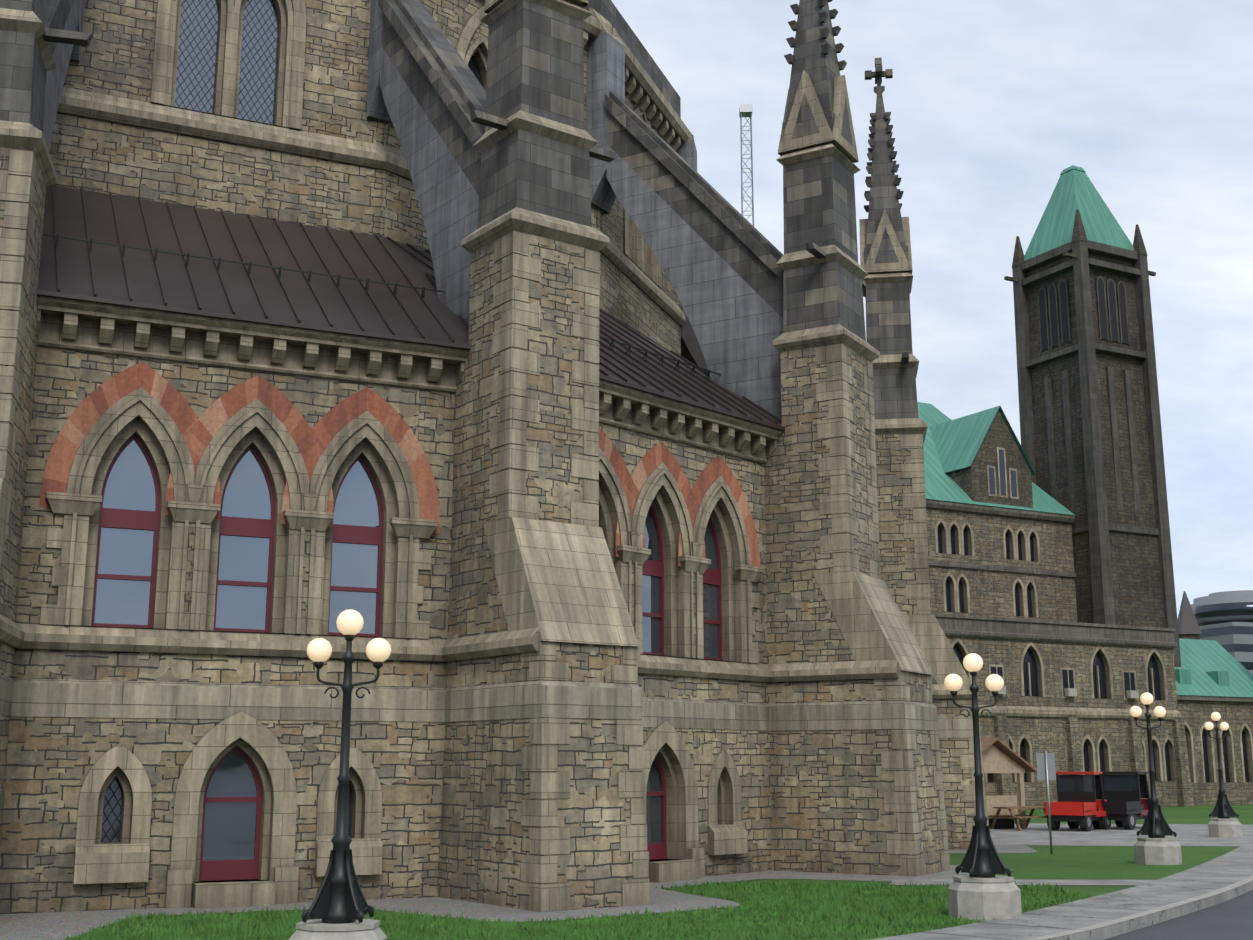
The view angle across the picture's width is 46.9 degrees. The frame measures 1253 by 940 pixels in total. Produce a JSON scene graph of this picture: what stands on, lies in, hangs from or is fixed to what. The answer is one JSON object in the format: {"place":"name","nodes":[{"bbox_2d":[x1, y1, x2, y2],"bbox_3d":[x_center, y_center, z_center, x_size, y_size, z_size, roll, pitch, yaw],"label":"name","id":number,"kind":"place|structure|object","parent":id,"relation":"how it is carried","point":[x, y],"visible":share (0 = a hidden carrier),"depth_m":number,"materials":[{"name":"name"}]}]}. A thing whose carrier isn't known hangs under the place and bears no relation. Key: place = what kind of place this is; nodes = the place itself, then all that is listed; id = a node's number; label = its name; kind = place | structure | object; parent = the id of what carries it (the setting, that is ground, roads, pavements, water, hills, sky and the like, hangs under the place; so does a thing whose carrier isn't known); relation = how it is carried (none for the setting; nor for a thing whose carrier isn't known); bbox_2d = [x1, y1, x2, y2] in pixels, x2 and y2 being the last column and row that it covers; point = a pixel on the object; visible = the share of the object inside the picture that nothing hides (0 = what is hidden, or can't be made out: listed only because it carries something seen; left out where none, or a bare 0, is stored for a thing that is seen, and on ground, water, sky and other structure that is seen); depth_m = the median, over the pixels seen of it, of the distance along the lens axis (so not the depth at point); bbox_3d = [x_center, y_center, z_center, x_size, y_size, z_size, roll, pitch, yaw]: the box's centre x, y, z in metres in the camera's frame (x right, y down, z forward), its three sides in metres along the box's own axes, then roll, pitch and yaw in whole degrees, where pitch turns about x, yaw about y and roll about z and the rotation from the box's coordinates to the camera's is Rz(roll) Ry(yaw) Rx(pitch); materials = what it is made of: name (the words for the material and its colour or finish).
{"place":"outdoors","nodes":[
{"label":"outdoors","id":0,"kind":"place"},
{"bbox_2d":[0,845,1036,939],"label":"sidewalk","id":1,"kind":"structure","parent":0,"point":[42,926],"depth_m":21.36,"materials":[{"name":"grey concrete"}]},
{"bbox_2d":[72,805,1252,939],"bbox_3d":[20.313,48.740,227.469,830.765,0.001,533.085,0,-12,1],"label":"lawn","id":2,"kind":"structure","parent":0,"point":[1087,863],"depth_m":26.86,"materials":[{"name":"green plant"}]},
{"bbox_2d":[289,609,390,939],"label":"street lamp","id":3,"kind":"object","parent":2,"relation":"on","point":[339,908],"visible":1,"depth_m":14.66,"materials":[{"name":"metal"}]},
{"bbox_2d":[0,0,988,913],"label":"library of parliament","id":4,"kind":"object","parent":2,"relation":"on","point":[526,390],"visible":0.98,"depth_m":24.86,"materials":[{"name":"brown stone"}]},
{"bbox_2d":[51,880,1089,939],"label":"grass","id":5,"kind":"structure","parent":2,"relation":"on","point":[812,910],"depth_m":19.64,"materials":[{"name":"green plant"}]},
{"bbox_2d":[739,104,753,225],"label":"lattice mast","id":6,"kind":"object","parent":2,"relation":"on","point":[745,110],"visible":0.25,"depth_m":159.47,"materials":[{"name":"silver metal"}]},
{"bbox_2d":[944,653,1021,920],"bbox_3d":[5.045,4.482,20.688,0.924,3.699,0.924,1,-12,-7],"label":"street lamp","id":7,"kind":"object","parent":2,"relation":"on","point":[982,890],"visible":1,"depth_m":20.36,"materials":[{"name":"metal"}]},
{"bbox_2d":[1036,751,1055,853],"bbox_3d":[10.299,8.102,35.245,0.480,2.450,0.075,2,-12,-8],"label":"sign post","id":8,"kind":"object","parent":2,"relation":"on","point":[1045,764],"visible":1,"depth_m":35.41,"materials":[{"name":"silver metal"}]},
{"bbox_2d":[917,165,1252,808],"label":"block","id":9,"kind":"structure","parent":2,"relation":"on","point":[1052,588],"depth_m":80.53,"materials":[{"name":"beige stone"}]},
{"bbox_2d":[1129,692,1181,864],"bbox_3d":[11.617,6.780,31.903,0.924,3.699,0.924,3,-12,-16],"label":"street lamp","id":10,"kind":"object","parent":2,"relation":"on","point":[1156,846],"visible":1,"depth_m":31.59,"materials":[{"name":"metal"}]},
{"bbox_2d":[611,0,1252,618],"label":"sky","id":11,"kind":"structure","parent":0,"point":[989,102],"materials":[{"name":"white"}]},
{"bbox_2d":[870,840,1252,939],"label":"sidewalk","id":12,"kind":"structure","parent":0,"point":[1222,878],"depth_m":21.36,"materials":[{"name":"concrete"}]},
{"bbox_2d":[889,823,1252,884],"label":"paved path","id":13,"kind":"structure","parent":0,"point":[1115,835],"depth_m":42.20,"materials":[{"name":"concrete"}]},
{"bbox_2d":[981,738,1036,828],"bbox_3d":[11.946,10.765,49.662,3.200,3.020,2.800,5,-13,-23],"label":"timber shelter","id":14,"kind":"object","parent":13,"relation":"on","point":[999,756],"visible":0.23,"depth_m":48.92,"materials":[{"name":"brown wood"}]},
{"bbox_2d":[988,806,1046,830],"bbox_3d":[13.217,11.630,48.229,1.800,0.750,1.700,5,-13,-23],"label":"picnic table","id":15,"kind":"object","parent":13,"relation":"on","point":[1014,818],"visible":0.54,"depth_m":48.01,"materials":[{"name":"brown wood"}]},
{"bbox_2d":[1044,772,1110,831],"bbox_3d":[15.018,10.997,48.022,1.340,1.892,2.730,-8,-14,35],"label":"red vehicle","id":16,"kind":"object","parent":13,"relation":"on","point":[1081,801],"visible":0.96,"depth_m":47.77,"materials":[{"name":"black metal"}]},
{"bbox_2d":[1092,771,1149,829],"bbox_3d":[16.949,11.248,49.250,1.340,1.892,2.730,-10,-15,40],"label":"black vehicle","id":17,"kind":"object","parent":13,"relation":"on","point":[1126,805],"visible":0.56,"depth_m":49.03,"materials":[{"name":"black metal"}]},
{"bbox_2d":[1204,712,1242,837],"bbox_3d":[17.898,9.159,43.517,0.924,3.699,0.924,5,-13,-24],"label":"street lamp","id":18,"kind":"object","parent":13,"relation":"on","point":[1223,825],"visible":0.98,"depth_m":43.22,"materials":[{"name":"metal"}]},
{"bbox_2d":[1104,890,1252,939],"bbox_3d":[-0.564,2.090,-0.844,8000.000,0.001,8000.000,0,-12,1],"label":"road","id":19,"kind":"structure","parent":0,"point":[1231,919],"depth_m":20.36,"materials":[{"name":"grey asphalt"}]},
{"bbox_2d":[1177,590,1252,674],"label":"distant buildings","id":20,"kind":"structure","parent":0,"point":[1224,619],"depth_m":247.30,"materials":[{"name":"grey"}]}
]}

